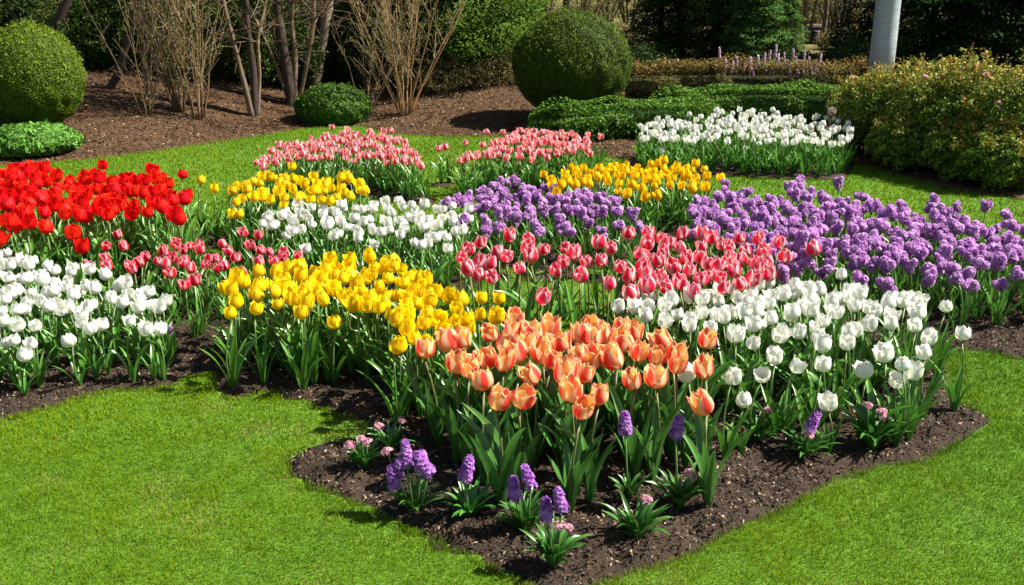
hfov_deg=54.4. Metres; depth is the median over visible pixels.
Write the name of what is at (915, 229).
purple allium
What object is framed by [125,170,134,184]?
red tulip
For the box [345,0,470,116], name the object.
bare shrub
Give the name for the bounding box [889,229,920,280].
purple allium
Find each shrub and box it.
[0,0,52,29]
[0,119,84,157]
[1,0,55,17]
[17,0,95,47]
[26,0,149,67]
[63,0,186,68]
[72,0,217,64]
[82,0,189,117]
[105,0,241,72]
[117,0,221,111]
[135,0,240,119]
[167,0,269,80]
[182,0,322,71]
[200,0,314,82]
[246,12,328,86]
[255,0,363,75]
[292,81,371,125]
[303,0,395,62]
[308,10,411,89]
[327,0,427,112]
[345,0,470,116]
[391,66,472,93]
[406,53,505,89]
[452,48,517,85]
[532,5,560,17]
[534,0,561,15]
[547,4,629,21]
[570,0,609,16]
[596,0,624,21]
[605,0,641,26]
[611,22,645,34]
[630,41,689,75]
[764,46,822,73]
[794,0,823,32]
[798,46,865,74]
[799,3,841,23]
[812,0,841,30]
[812,25,869,48]
[818,0,862,29]
[820,0,875,55]
[824,31,918,75]
[825,43,1023,190]
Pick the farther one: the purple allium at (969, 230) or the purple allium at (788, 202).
the purple allium at (788, 202)
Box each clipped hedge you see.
[527,92,728,140]
[646,79,845,124]
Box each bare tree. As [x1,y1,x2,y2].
[50,0,102,30]
[104,0,188,88]
[147,0,325,116]
[219,0,395,105]
[299,0,424,87]
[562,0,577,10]
[803,0,828,43]
[818,0,841,46]
[829,0,848,27]
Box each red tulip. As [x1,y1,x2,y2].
[0,168,10,178]
[0,169,24,214]
[0,180,52,232]
[0,189,25,249]
[0,198,37,247]
[0,210,65,285]
[0,212,39,270]
[0,229,15,287]
[1,196,44,249]
[2,179,38,231]
[4,187,39,240]
[4,226,37,269]
[5,170,17,180]
[5,221,46,284]
[7,190,56,245]
[9,200,54,255]
[10,194,50,258]
[12,161,25,169]
[12,206,46,252]
[12,212,73,290]
[13,176,41,228]
[14,190,39,240]
[15,163,68,206]
[18,207,64,271]
[19,182,38,241]
[20,196,65,263]
[23,190,66,255]
[23,191,65,252]
[25,160,47,188]
[28,169,57,218]
[30,196,94,263]
[32,178,62,229]
[32,218,68,286]
[33,188,65,236]
[36,184,81,234]
[36,205,75,280]
[37,159,66,196]
[38,174,70,223]
[44,203,108,266]
[45,210,112,279]
[48,196,97,256]
[49,167,63,215]
[49,207,100,279]
[50,203,89,280]
[52,180,71,226]
[52,208,120,292]
[54,188,110,240]
[56,183,75,222]
[57,188,95,228]
[59,193,100,235]
[60,223,95,284]
[61,193,99,257]
[63,179,74,184]
[64,174,75,181]
[64,181,93,220]
[64,204,113,255]
[73,236,99,297]
[77,173,91,185]
[79,169,91,203]
[80,183,110,236]
[82,207,125,260]
[83,190,137,238]
[84,194,121,236]
[85,191,148,254]
[87,198,140,273]
[89,167,100,215]
[89,182,127,231]
[89,201,136,270]
[90,171,122,228]
[90,175,121,216]
[91,205,148,277]
[92,159,107,200]
[92,192,146,253]
[93,182,129,235]
[93,182,145,230]
[93,203,141,274]
[94,203,144,258]
[106,197,159,254]
[107,185,153,230]
[110,183,157,263]
[115,172,128,204]
[119,180,150,220]
[119,185,171,258]
[119,205,183,284]
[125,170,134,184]
[128,186,189,241]
[128,198,160,256]
[129,184,200,249]
[130,173,142,216]
[134,193,195,255]
[137,173,160,232]
[139,162,183,215]
[140,168,191,226]
[140,196,183,264]
[141,206,203,275]
[146,182,195,237]
[146,192,187,246]
[148,172,194,230]
[148,190,187,243]
[148,198,195,279]
[151,176,181,229]
[153,172,177,221]
[157,209,200,268]
[159,204,202,261]
[161,226,209,262]
[169,169,212,225]
[172,187,220,262]
[178,190,214,265]
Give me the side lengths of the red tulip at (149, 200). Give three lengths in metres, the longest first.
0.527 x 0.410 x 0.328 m
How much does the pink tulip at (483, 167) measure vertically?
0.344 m
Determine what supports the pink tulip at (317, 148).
on the flower bed soil at (502, 543)
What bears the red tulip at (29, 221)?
on the flower bed soil at (502, 543)
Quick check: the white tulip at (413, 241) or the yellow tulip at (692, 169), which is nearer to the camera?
the white tulip at (413, 241)
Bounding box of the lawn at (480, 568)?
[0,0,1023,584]
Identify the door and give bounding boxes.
[810,32,815,43]
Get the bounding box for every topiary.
[0,19,88,123]
[509,7,634,114]
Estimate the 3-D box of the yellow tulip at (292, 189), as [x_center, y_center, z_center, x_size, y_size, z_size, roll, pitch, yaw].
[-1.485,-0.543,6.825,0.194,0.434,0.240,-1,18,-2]
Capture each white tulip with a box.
[0,257,5,285]
[0,269,22,312]
[0,270,29,316]
[0,292,26,338]
[0,304,13,362]
[0,311,17,378]
[0,332,41,390]
[0,336,16,388]
[0,345,20,384]
[1,271,39,333]
[2,284,37,340]
[3,247,21,284]
[3,257,26,303]
[4,255,32,288]
[7,316,41,381]
[8,282,38,336]
[8,302,52,350]
[10,302,45,367]
[11,335,48,390]
[13,345,37,395]
[14,271,36,317]
[16,251,28,271]
[18,259,37,310]
[19,257,49,299]
[20,295,49,350]
[22,286,52,335]
[25,294,58,354]
[27,254,49,291]
[28,318,61,384]
[30,258,52,316]
[31,269,38,317]
[31,284,65,330]
[33,291,60,339]
[34,268,61,311]
[34,271,66,325]
[34,293,69,340]
[37,300,74,365]
[39,264,68,322]
[41,303,89,364]
[42,282,74,348]
[43,296,68,356]
[51,276,66,313]
[54,332,90,386]
[55,297,89,353]
[58,285,97,331]
[58,287,97,341]
[59,279,84,322]
[59,315,107,378]
[61,265,90,304]
[62,275,74,298]
[62,308,110,367]
[66,261,101,298]
[68,320,112,380]
[69,298,109,343]
[71,298,112,360]
[72,279,116,333]
[73,284,102,335]
[81,262,110,317]
[86,266,121,324]
[88,281,116,346]
[89,279,110,319]
[92,290,123,331]
[93,317,121,375]
[98,290,126,345]
[100,291,132,359]
[102,313,149,382]
[104,279,128,332]
[105,287,142,331]
[105,293,156,363]
[113,288,153,333]
[114,273,140,326]
[118,286,141,336]
[122,291,163,352]
[126,299,154,367]
[135,285,166,322]
[136,284,175,338]
[137,320,167,379]
[138,298,179,362]
[140,293,176,347]
[146,296,179,365]
[146,321,174,380]
[252,213,278,247]
[253,220,283,265]
[254,219,282,268]
[260,209,279,247]
[267,219,285,252]
[275,216,305,255]
[276,209,307,250]
[276,225,312,263]
[277,207,309,247]
[277,210,303,246]
[280,213,297,252]
[282,230,293,274]
[285,223,314,265]
[290,214,324,264]
[296,208,318,260]
[299,243,311,275]
[300,220,325,266]
[302,202,324,247]
[308,217,340,258]
[308,217,342,278]
[309,215,341,250]
[316,216,352,252]
[318,207,344,254]
[320,228,357,262]
[323,230,339,261]
[326,207,350,244]
[328,210,352,256]
[329,216,364,262]
[333,223,360,260]
[334,198,352,247]
[337,223,367,261]
[342,212,367,254]
[343,204,374,246]
[346,215,367,258]
[353,226,375,270]
[353,231,377,288]
[356,239,379,284]
[359,224,385,268]
[361,214,381,249]
[363,214,394,261]
[363,216,396,254]
[363,223,390,254]
[364,205,392,248]
[365,203,381,239]
[368,224,405,273]
[375,226,385,275]
[378,228,414,276]
[382,203,397,251]
[384,222,414,276]
[388,207,406,250]
[391,201,411,247]
[391,215,414,256]
[392,219,419,270]
[401,212,417,256]
[401,212,418,263]
[404,215,427,269]
[404,237,431,270]
[405,239,450,289]
[406,205,426,238]
[406,209,423,249]
[407,222,435,264]
[412,232,440,267]
[413,237,455,285]
[414,210,424,248]
[414,230,446,265]
[416,231,446,282]
[419,221,437,267]
[422,214,445,260]
[425,219,455,261]
[426,204,447,251]
[427,232,458,281]
[428,242,458,286]
[430,204,453,253]
[432,230,454,281]
[433,213,451,254]
[440,201,467,245]
[441,210,478,249]
[441,225,459,275]
[441,226,473,280]
[445,216,469,265]
[448,220,474,259]
[451,214,477,246]
[460,214,485,260]
[464,202,475,237]
[611,298,625,367]
[623,296,647,366]
[623,306,652,380]
[640,290,669,348]
[641,298,654,366]
[643,289,694,346]
[645,311,692,389]
[657,296,687,365]
[659,362,714,469]
[666,286,698,353]
[667,304,717,363]
[669,307,696,383]
[671,289,730,351]
[678,288,722,355]
[681,316,700,399]
[683,311,704,359]
[687,319,741,385]
[694,306,732,370]
[695,309,755,401]
[696,302,764,388]
[697,288,745,352]
[699,282,739,346]
[701,294,740,362]
[709,366,757,458]
[710,323,765,411]
[711,303,739,363]
[716,314,782,402]
[718,334,781,416]
[720,281,734,350]
[720,287,770,332]
[721,300,765,370]
[722,294,770,354]
[725,390,759,453]
[726,296,792,365]
[729,318,771,384]
[734,284,761,323]
[736,322,807,403]
[739,294,769,353]
[739,309,802,390]
[740,366,782,438]
[751,345,812,435]
[755,284,807,349]
[756,278,788,336]
[756,288,802,344]
[764,322,836,403]
[765,279,777,326]
[767,283,809,350]
[768,301,811,391]
[769,285,808,339]
[774,279,816,351]
[776,277,799,336]
[776,355,821,435]
[777,332,847,430]
[778,308,800,383]
[778,328,843,415]
[784,354,847,435]
[786,300,819,372]
[788,311,850,390]
[789,297,809,359]
[800,291,831,349]
[802,303,858,390]
[804,279,836,333]
[805,333,873,420]
[805,390,849,453]
[806,291,866,360]
[806,303,844,353]
[807,290,844,336]
[807,319,842,384]
[815,281,863,359]
[821,267,861,330]
[826,287,898,354]
[827,322,870,407]
[830,298,880,378]
[831,298,905,359]
[831,320,880,403]
[837,288,852,364]
[838,282,877,334]
[838,360,903,441]
[840,313,882,392]
[844,339,916,426]
[857,302,899,383]
[863,314,916,393]
[864,292,904,367]
[866,306,904,380]
[867,289,915,371]
[871,289,914,346]
[872,356,928,446]
[873,370,919,442]
[877,294,949,361]
[878,290,957,359]
[878,316,940,400]
[880,290,914,351]
[885,359,927,441]
[887,343,949,432]
[892,326,949,415]
[895,301,944,386]
[929,325,993,411]
[930,299,963,378]
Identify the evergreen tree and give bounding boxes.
[0,0,41,26]
[360,0,529,66]
[365,0,550,80]
[369,2,480,56]
[412,0,566,62]
[621,0,740,74]
[624,0,708,73]
[642,0,783,74]
[693,0,803,69]
[709,0,804,74]
[764,0,809,54]
[833,0,1020,68]
[834,0,1023,85]
[895,0,1023,68]
[898,0,1023,77]
[945,1,1023,64]
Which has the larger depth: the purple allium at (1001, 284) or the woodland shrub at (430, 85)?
the woodland shrub at (430, 85)
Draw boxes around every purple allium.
[438,196,455,233]
[452,195,478,242]
[455,212,478,258]
[467,203,483,235]
[469,202,480,241]
[470,201,495,250]
[473,194,503,239]
[475,224,492,254]
[479,205,518,249]
[480,213,497,255]
[486,221,508,272]
[491,204,510,248]
[493,199,512,242]
[500,211,521,263]
[501,222,519,254]
[512,201,522,249]
[513,206,543,265]
[519,205,546,238]
[520,197,552,243]
[523,218,545,274]
[524,210,540,244]
[537,204,556,264]
[540,204,571,252]
[550,203,586,244]
[550,213,569,255]
[550,221,573,255]
[554,223,585,270]
[571,195,599,246]
[573,204,594,253]
[576,208,602,252]
[578,216,594,256]
[582,205,612,253]
[586,225,618,276]
[594,197,615,241]
[601,195,628,241]
[607,205,628,256]
[612,219,626,259]
[616,220,643,262]
[621,206,642,257]
[672,228,707,282]
[680,217,708,265]
[683,203,701,249]
[685,208,700,253]
[686,207,702,250]
[688,194,707,224]
[689,196,713,223]
[692,220,715,253]
[698,205,707,222]
[700,199,718,223]
[700,222,719,268]
[706,206,716,251]
[707,213,730,256]
[709,226,723,257]
[711,235,749,278]
[712,190,724,227]
[712,232,734,279]
[714,208,732,254]
[719,185,729,235]
[719,198,742,232]
[720,178,729,208]
[720,220,740,256]
[722,201,739,232]
[723,190,736,233]
[727,217,738,246]
[733,186,753,215]
[734,215,750,255]
[735,199,755,232]
[735,211,750,245]
[737,209,747,231]
[742,198,749,232]
[742,231,756,274]
[743,208,768,231]
[746,194,766,229]
[746,205,761,231]
[749,193,785,230]
[749,205,770,231]
[750,221,764,255]
[762,229,774,243]
[763,214,780,250]
[766,237,781,290]
[767,202,787,239]
[771,203,791,241]
[771,215,779,230]
[772,263,802,318]
[773,225,790,269]
[773,239,792,284]
[777,195,783,212]
[777,216,794,263]
[777,252,798,307]
[778,181,795,218]
[779,188,799,217]
[779,215,801,249]
[780,242,806,277]
[782,180,798,215]
[783,199,792,217]
[783,256,812,302]
[786,227,796,247]
[787,206,801,240]
[787,230,814,280]
[792,174,804,206]
[792,248,809,301]
[794,183,804,204]
[794,224,806,230]
[797,201,808,227]
[799,189,808,224]
[803,193,813,223]
[803,201,841,238]
[804,228,824,280]
[805,212,824,237]
[805,260,826,286]
[806,185,816,221]
[806,238,840,281]
[807,202,818,220]
[809,226,820,277]
[809,237,824,274]
[812,208,825,236]
[813,264,839,314]
[816,223,828,260]
[817,189,826,205]
[817,219,831,257]
[818,209,840,264]
[819,237,845,289]
[819,248,841,293]
[821,194,832,237]
[823,234,863,289]
[824,208,845,248]
[824,257,836,294]
[828,240,858,291]
[830,220,845,265]
[831,204,855,260]
[832,176,849,198]
[835,200,850,251]
[835,232,879,283]
[837,196,850,224]
[838,221,870,282]
[838,221,877,266]
[838,248,879,290]
[838,253,867,314]
[839,200,861,239]
[842,236,879,286]
[844,192,869,223]
[845,204,867,236]
[846,216,863,260]
[849,269,873,321]
[860,241,896,299]
[862,229,881,284]
[864,198,873,217]
[864,217,876,227]
[865,256,880,300]
[866,218,889,256]
[867,198,897,237]
[867,220,877,253]
[868,234,884,277]
[869,255,895,317]
[873,276,898,326]
[874,241,922,289]
[875,235,905,285]
[875,245,911,290]
[876,207,888,254]
[878,244,890,276]
[882,206,905,241]
[885,203,899,228]
[885,210,912,249]
[885,225,904,244]
[887,199,910,243]
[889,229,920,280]
[889,239,920,290]
[890,257,923,313]
[898,244,935,290]
[899,237,928,291]
[903,222,930,258]
[903,225,936,275]
[904,215,930,243]
[909,207,939,258]
[911,262,932,295]
[911,264,946,311]
[914,239,936,288]
[915,230,925,269]
[917,244,945,293]
[918,193,939,240]
[920,269,937,322]
[923,222,938,262]
[924,202,936,241]
[924,217,939,259]
[924,245,954,301]
[924,257,956,310]
[926,228,964,275]
[929,239,952,289]
[930,215,957,264]
[931,233,962,291]
[931,261,960,317]
[932,217,963,262]
[936,271,979,331]
[937,203,953,216]
[941,246,985,305]
[944,237,973,296]
[950,266,987,322]
[951,200,970,239]
[952,212,966,256]
[953,224,978,261]
[953,243,993,312]
[954,223,979,267]
[954,278,980,326]
[955,216,970,262]
[955,222,980,266]
[958,251,989,301]
[960,254,1005,318]
[965,220,980,235]
[965,237,988,279]
[966,226,995,276]
[971,199,999,243]
[975,242,1006,289]
[975,243,995,301]
[976,234,1000,288]
[976,243,1023,309]
[979,226,989,274]
[980,251,1022,315]
[982,265,1023,323]
[985,223,1001,241]
[985,277,1019,325]
[990,248,1022,301]
[992,230,1012,280]
[999,208,1019,236]
[999,233,1019,277]
[999,239,1023,284]
[999,243,1023,299]
[1000,219,1020,269]
[1014,225,1023,264]
[1017,259,1023,315]
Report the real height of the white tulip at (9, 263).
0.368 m
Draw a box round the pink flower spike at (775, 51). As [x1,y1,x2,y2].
[773,44,776,75]
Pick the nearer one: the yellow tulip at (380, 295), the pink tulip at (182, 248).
the yellow tulip at (380, 295)
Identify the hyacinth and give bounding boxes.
[161,325,183,353]
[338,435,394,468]
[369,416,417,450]
[381,438,458,511]
[434,454,502,517]
[487,463,568,534]
[519,486,592,569]
[599,489,670,538]
[608,410,652,498]
[646,413,705,508]
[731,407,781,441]
[777,409,843,456]
[844,395,912,450]
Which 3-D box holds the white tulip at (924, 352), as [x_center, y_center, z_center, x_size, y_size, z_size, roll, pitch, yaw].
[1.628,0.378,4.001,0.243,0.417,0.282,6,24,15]
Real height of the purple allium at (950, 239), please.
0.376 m
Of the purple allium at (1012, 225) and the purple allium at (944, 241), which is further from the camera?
the purple allium at (1012, 225)
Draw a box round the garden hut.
[804,25,828,43]
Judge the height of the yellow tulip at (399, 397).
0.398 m
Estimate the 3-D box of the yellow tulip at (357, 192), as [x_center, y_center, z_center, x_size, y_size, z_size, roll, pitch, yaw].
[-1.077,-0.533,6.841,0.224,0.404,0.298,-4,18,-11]
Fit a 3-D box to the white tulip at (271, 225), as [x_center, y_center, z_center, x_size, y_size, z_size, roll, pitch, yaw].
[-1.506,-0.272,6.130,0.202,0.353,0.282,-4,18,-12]
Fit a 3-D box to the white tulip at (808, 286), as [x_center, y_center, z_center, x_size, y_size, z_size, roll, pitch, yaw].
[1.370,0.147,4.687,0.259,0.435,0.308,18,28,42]
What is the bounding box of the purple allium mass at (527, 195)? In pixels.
[441,174,616,244]
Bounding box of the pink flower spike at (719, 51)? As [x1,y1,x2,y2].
[718,47,720,74]
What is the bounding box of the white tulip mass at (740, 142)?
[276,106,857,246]
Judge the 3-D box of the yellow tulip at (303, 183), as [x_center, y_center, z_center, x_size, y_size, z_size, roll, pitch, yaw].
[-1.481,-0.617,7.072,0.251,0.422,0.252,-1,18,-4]
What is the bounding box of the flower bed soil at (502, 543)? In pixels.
[0,153,1023,584]
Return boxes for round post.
[867,0,900,74]
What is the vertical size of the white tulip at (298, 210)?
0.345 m
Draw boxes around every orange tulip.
[402,338,454,444]
[412,324,472,432]
[423,347,478,463]
[432,325,486,407]
[432,348,519,421]
[434,355,488,463]
[456,366,512,486]
[457,344,511,429]
[457,382,525,507]
[463,381,540,493]
[465,346,535,443]
[472,330,532,390]
[480,323,508,375]
[487,306,530,375]
[503,335,543,444]
[504,316,536,384]
[507,318,548,388]
[510,361,563,472]
[517,331,538,432]
[525,329,571,404]
[528,334,570,444]
[529,310,561,389]
[532,348,601,457]
[534,355,593,477]
[535,352,594,440]
[539,373,604,495]
[544,342,611,434]
[546,381,618,502]
[546,394,597,513]
[549,341,621,443]
[554,360,610,453]
[570,320,597,394]
[581,313,607,379]
[585,327,618,429]
[586,325,631,436]
[592,320,634,418]
[596,338,649,461]
[604,314,639,381]
[605,328,643,389]
[606,366,664,482]
[608,339,661,428]
[618,317,646,393]
[619,343,685,447]
[633,362,678,483]
[637,338,688,456]
[640,325,684,398]
[642,347,733,461]
[681,352,725,453]
[682,381,755,506]
[690,327,740,420]
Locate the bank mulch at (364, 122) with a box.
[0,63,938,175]
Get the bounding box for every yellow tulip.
[184,175,216,235]
[196,183,230,240]
[199,304,266,386]
[200,291,256,369]
[207,292,270,366]
[210,266,265,330]
[212,185,245,233]
[216,184,246,239]
[216,208,241,251]
[217,278,261,357]
[218,280,261,348]
[220,197,256,251]
[222,185,233,222]
[223,181,258,225]
[224,181,249,208]
[225,193,261,239]
[225,272,271,336]
[226,208,247,259]
[227,182,255,222]
[234,285,291,358]
[236,176,267,218]
[236,276,288,352]
[238,183,263,228]
[239,190,266,248]
[240,186,264,225]
[241,263,273,325]
[241,280,296,354]
[241,300,294,383]
[242,179,260,211]
[243,187,275,223]
[248,171,279,214]
[249,275,272,335]
[250,187,275,217]
[250,288,285,361]
[252,195,279,243]
[254,189,270,233]
[256,276,297,353]
[256,283,306,367]
[257,179,279,213]
[259,193,285,245]
[260,286,326,355]
[262,271,290,334]
[263,262,291,327]
[264,169,276,212]
[264,259,294,321]
[264,268,287,326]
[265,192,291,223]
[267,298,303,378]
[268,257,305,297]
[270,175,288,207]
[271,176,290,210]
[271,258,319,321]
[272,280,300,341]
[273,286,323,368]
[274,183,299,230]
[275,193,298,234]
[275,279,329,346]
[276,259,291,312]
[276,292,318,379]
[278,172,291,201]
[278,201,287,245]
[279,179,293,211]
[279,191,316,238]
[279,303,331,388]
[282,285,324,341]
[282,290,339,385]
[284,274,336,323]
[285,161,299,192]
[285,182,305,222]
[285,183,305,223]
[286,173,315,203]
[286,265,324,324]
[286,284,349,353]
[289,178,317,212]
[290,172,328,204]
[290,175,316,208]
[290,185,315,221]
[292,191,318,235]
[296,290,363,382]
[299,184,330,228]
[304,193,334,246]
[306,178,333,217]
[307,280,347,351]
[308,184,337,225]
[308,268,338,347]
[309,265,329,312]
[310,271,355,332]
[312,194,334,236]
[312,261,342,320]
[312,279,363,360]
[314,186,330,218]
[315,266,354,323]
[317,185,351,228]
[317,194,325,232]
[319,314,353,383]
[320,182,350,230]
[321,176,330,195]
[322,179,335,206]
[322,288,368,373]
[323,251,343,310]
[325,285,363,358]
[327,181,354,215]
[327,257,364,293]
[330,260,345,317]
[331,274,365,354]
[332,171,356,218]
[332,174,364,219]
[333,192,346,238]
[333,265,371,344]
[336,267,385,326]
[336,292,387,377]
[336,293,388,381]
[339,187,358,231]
[341,274,370,318]
[342,169,358,209]
[342,250,356,263]
[342,266,366,304]
[343,288,390,374]
[346,185,368,230]
[346,190,360,244]
[347,177,368,215]
[347,178,379,226]
[349,285,392,338]
[351,283,389,360]
[351,290,386,346]
[355,279,385,327]
[355,287,396,358]
[357,335,415,426]
[359,184,387,235]
[361,293,398,360]
[361,309,417,394]
[362,299,399,382]
[363,247,394,289]
[364,295,392,367]
[367,271,393,322]
[369,261,391,306]
[372,316,432,397]
[373,303,415,369]
[373,305,404,380]
[375,261,395,308]
[375,296,415,359]
[377,324,440,402]
[378,255,398,315]
[381,288,401,334]
[381,305,423,371]
[382,258,399,321]
[383,251,400,302]
[383,274,409,335]
[384,276,401,330]
[384,281,423,334]
[384,288,413,356]
[385,333,427,416]
[389,290,437,358]
[390,313,442,388]
[391,270,419,320]
[391,329,439,417]
[392,277,433,333]
[397,262,407,275]
[397,288,435,339]
[398,293,435,338]
[402,333,446,400]
[405,312,442,379]
[407,308,447,383]
[408,304,437,365]
[414,268,440,309]
[416,270,449,330]
[420,285,450,336]
[422,321,472,386]
[424,288,445,370]
[426,313,458,378]
[430,282,447,335]
[433,321,463,386]
[434,300,462,356]
[441,285,455,310]
[445,308,473,380]
[454,288,487,351]
[458,313,499,403]
[471,307,496,350]
[472,290,495,343]
[476,291,504,351]
[488,305,504,366]
[535,170,547,214]
[541,174,562,205]
[547,179,562,210]
[547,185,561,236]
[557,161,574,193]
[557,178,566,236]
[560,175,572,221]
[561,168,568,210]
[561,174,567,195]
[562,169,584,204]
[565,174,573,205]
[571,178,579,228]
[572,165,578,172]
[572,176,594,221]
[580,163,586,177]
[584,168,603,191]
[585,167,613,191]
[585,173,591,179]
[585,178,596,225]
[590,171,610,205]
[592,175,614,225]
[593,163,615,203]
[593,167,615,195]
[593,171,614,194]
[601,165,621,202]
[604,161,626,193]
[606,187,626,227]
[607,170,630,206]
[607,179,625,236]
[609,165,650,211]
[610,166,638,199]
[614,170,626,207]
[617,162,637,195]
[620,170,641,214]
[620,191,658,243]
[621,179,651,223]
[622,173,656,224]
[622,178,642,224]
[622,186,640,241]
[623,160,635,187]
[623,183,644,221]
[625,163,641,193]
[628,182,665,235]
[630,167,651,215]
[637,167,665,205]
[637,172,655,214]
[637,172,673,229]
[638,182,664,226]
[640,159,661,189]
[643,188,676,246]
[645,165,651,192]
[645,176,672,223]
[646,179,683,232]
[649,158,661,194]
[649,169,690,217]
[651,155,677,190]
[651,171,679,210]
[658,168,699,220]
[660,163,666,208]
[661,163,687,203]
[661,170,679,197]
[662,179,686,228]
[664,173,701,221]
[665,166,685,204]
[666,173,689,226]
[677,164,705,194]
[679,176,698,224]
[680,181,697,220]
[681,166,694,198]
[683,180,696,225]
[684,173,711,204]
[685,180,710,210]
[688,164,715,198]
[689,170,725,206]
[691,158,707,193]
[709,172,734,208]
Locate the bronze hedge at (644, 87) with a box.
[618,52,868,100]
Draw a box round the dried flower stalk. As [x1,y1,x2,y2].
[827,107,836,141]
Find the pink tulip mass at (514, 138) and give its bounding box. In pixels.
[454,127,605,186]
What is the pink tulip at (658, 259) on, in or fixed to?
on the flower bed soil at (502, 543)
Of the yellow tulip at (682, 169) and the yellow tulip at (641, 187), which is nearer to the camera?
the yellow tulip at (641, 187)
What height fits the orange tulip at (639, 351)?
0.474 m
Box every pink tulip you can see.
[84,259,102,317]
[95,251,134,306]
[96,240,123,283]
[100,258,114,306]
[101,259,147,314]
[111,240,152,287]
[113,229,132,259]
[124,259,155,314]
[132,256,174,298]
[133,255,160,314]
[135,251,162,298]
[152,243,180,288]
[155,256,184,316]
[162,266,193,322]
[164,257,190,314]
[167,251,195,308]
[170,237,198,284]
[170,276,209,337]
[174,254,213,312]
[174,260,211,317]
[176,244,201,291]
[176,259,217,317]
[178,241,210,277]
[178,244,222,292]
[182,272,222,334]
[183,238,212,296]
[194,253,228,307]
[197,238,244,282]
[201,253,226,299]
[204,260,249,308]
[207,263,227,319]
[212,251,247,293]
[220,245,248,293]
[228,265,266,317]
[236,226,257,271]
[240,238,268,285]
[242,229,274,277]
[247,158,265,187]
[247,254,270,315]
[248,244,271,294]
[255,162,271,189]
[256,154,277,186]
[259,158,270,186]
[263,254,281,298]
[264,156,276,196]
[264,247,273,256]
[265,153,290,185]
[267,141,288,171]
[267,146,278,172]
[267,159,278,186]
[267,253,308,306]
[268,150,287,172]
[270,151,302,182]
[276,153,299,195]
[276,155,287,191]
[278,246,292,280]
[280,153,307,190]
[284,141,297,170]
[285,157,301,184]
[290,149,301,175]
[291,141,306,164]
[291,142,297,165]
[291,250,308,286]
[296,143,303,175]
[296,149,310,177]
[298,147,310,174]
[299,141,311,167]
[299,147,323,174]
[299,150,319,177]
[302,153,322,185]
[304,141,328,167]
[307,154,330,183]
[310,146,333,169]
[311,154,328,179]
[313,144,333,175]
[315,124,336,147]
[315,139,335,163]
[315,146,341,170]
[315,154,338,193]
[320,134,329,163]
[320,152,336,180]
[321,147,342,187]
[323,132,329,139]
[323,140,333,163]
[323,149,341,183]
[327,148,349,183]
[328,135,342,161]
[329,140,351,170]
[329,143,342,166]
[329,147,345,185]
[336,137,346,168]
[336,147,349,170]
[339,145,362,176]
[341,133,351,155]
[341,150,362,174]
[342,155,358,191]
[346,142,363,170]
[347,158,365,192]
[348,136,364,164]
[348,139,366,171]
[349,130,364,154]
[350,133,356,156]
[350,143,378,173]
[351,153,373,177]
[353,153,380,194]
[355,151,375,178]
[359,142,370,173]
[359,150,382,191]
[360,134,375,151]
[363,143,379,171]
[363,148,389,181]
[365,140,381,168]
[365,150,384,188]
[370,151,390,194]
[371,134,379,165]
[371,134,383,160]
[371,136,398,164]
[372,158,396,194]
[375,143,397,174]
[376,147,400,184]
[378,127,386,144]
[379,127,397,147]
[379,152,402,187]
[380,151,402,183]
[380,153,396,185]
[385,147,399,176]
[385,156,401,196]
[386,147,408,191]
[390,147,410,179]
[390,156,414,196]
[391,148,414,173]
[392,138,401,164]
[392,153,410,188]
[395,136,401,164]
[395,160,415,194]
[398,143,408,168]
[399,138,411,166]
[399,148,419,178]
[400,157,423,199]
[401,149,420,175]
[406,156,426,195]
[406,159,431,197]
[408,153,431,190]
[417,161,435,198]
[424,145,456,183]
[435,241,485,296]
[436,143,457,181]
[447,152,470,188]
[447,157,467,195]
[448,250,476,314]
[448,258,490,321]
[455,154,473,193]
[456,151,475,178]
[458,234,503,309]
[461,153,482,195]
[464,266,488,345]
[466,152,495,188]
[466,267,527,326]
[468,253,505,324]
[469,153,486,178]
[471,151,498,186]
[473,250,491,321]
[480,150,499,185]
[482,151,501,190]
[488,150,509,179]
[490,249,521,324]
[491,153,521,187]
[491,244,514,307]
[494,246,564,319]
[496,153,519,178]
[500,225,523,304]
[501,286,551,369]
[502,237,545,310]
[505,260,541,321]
[507,152,530,185]
[508,146,529,176]
[508,151,529,187]
[513,231,550,308]
[514,156,539,186]
[522,151,540,184]
[522,152,545,188]
[528,242,563,312]
[529,253,586,332]
[531,261,584,322]
[534,154,550,188]
[548,149,560,181]
[548,241,586,320]
[557,147,570,172]
[557,148,575,188]
[559,243,591,322]
[564,265,609,324]
[576,254,604,319]
[582,147,593,187]
[584,233,614,313]
[589,252,621,320]
[594,133,610,163]
[595,240,626,314]
[603,274,615,324]
[604,258,632,325]
[607,225,639,284]
[608,245,643,319]
[612,273,659,346]
[619,282,658,343]
[622,266,635,317]
[626,257,660,315]
[626,268,668,329]
[627,232,660,294]
[634,231,666,295]
[636,264,659,328]
[638,249,663,296]
[639,250,674,327]
[641,225,661,267]
[651,277,676,333]
[656,248,694,334]
[657,242,672,314]
[659,235,678,295]
[659,256,708,322]
[659,271,713,341]
[668,282,727,345]
[671,262,696,338]
[673,255,712,330]
[674,225,688,296]
[674,240,701,310]
[680,270,727,338]
[687,249,712,311]
[690,235,730,302]
[694,224,708,271]
[694,255,730,319]
[695,239,706,304]
[704,229,717,288]
[704,268,733,323]
[705,278,740,341]
[711,248,740,321]
[714,270,736,336]
[721,253,734,270]
[722,239,734,302]
[724,254,760,303]
[727,242,751,295]
[727,260,741,320]
[729,231,745,295]
[733,249,747,324]
[733,276,757,335]
[742,230,764,276]
[744,267,763,320]
[756,258,782,311]
[757,242,771,258]
[761,252,790,309]
[761,262,776,328]
[770,247,795,325]
[771,234,785,288]
[804,238,834,319]

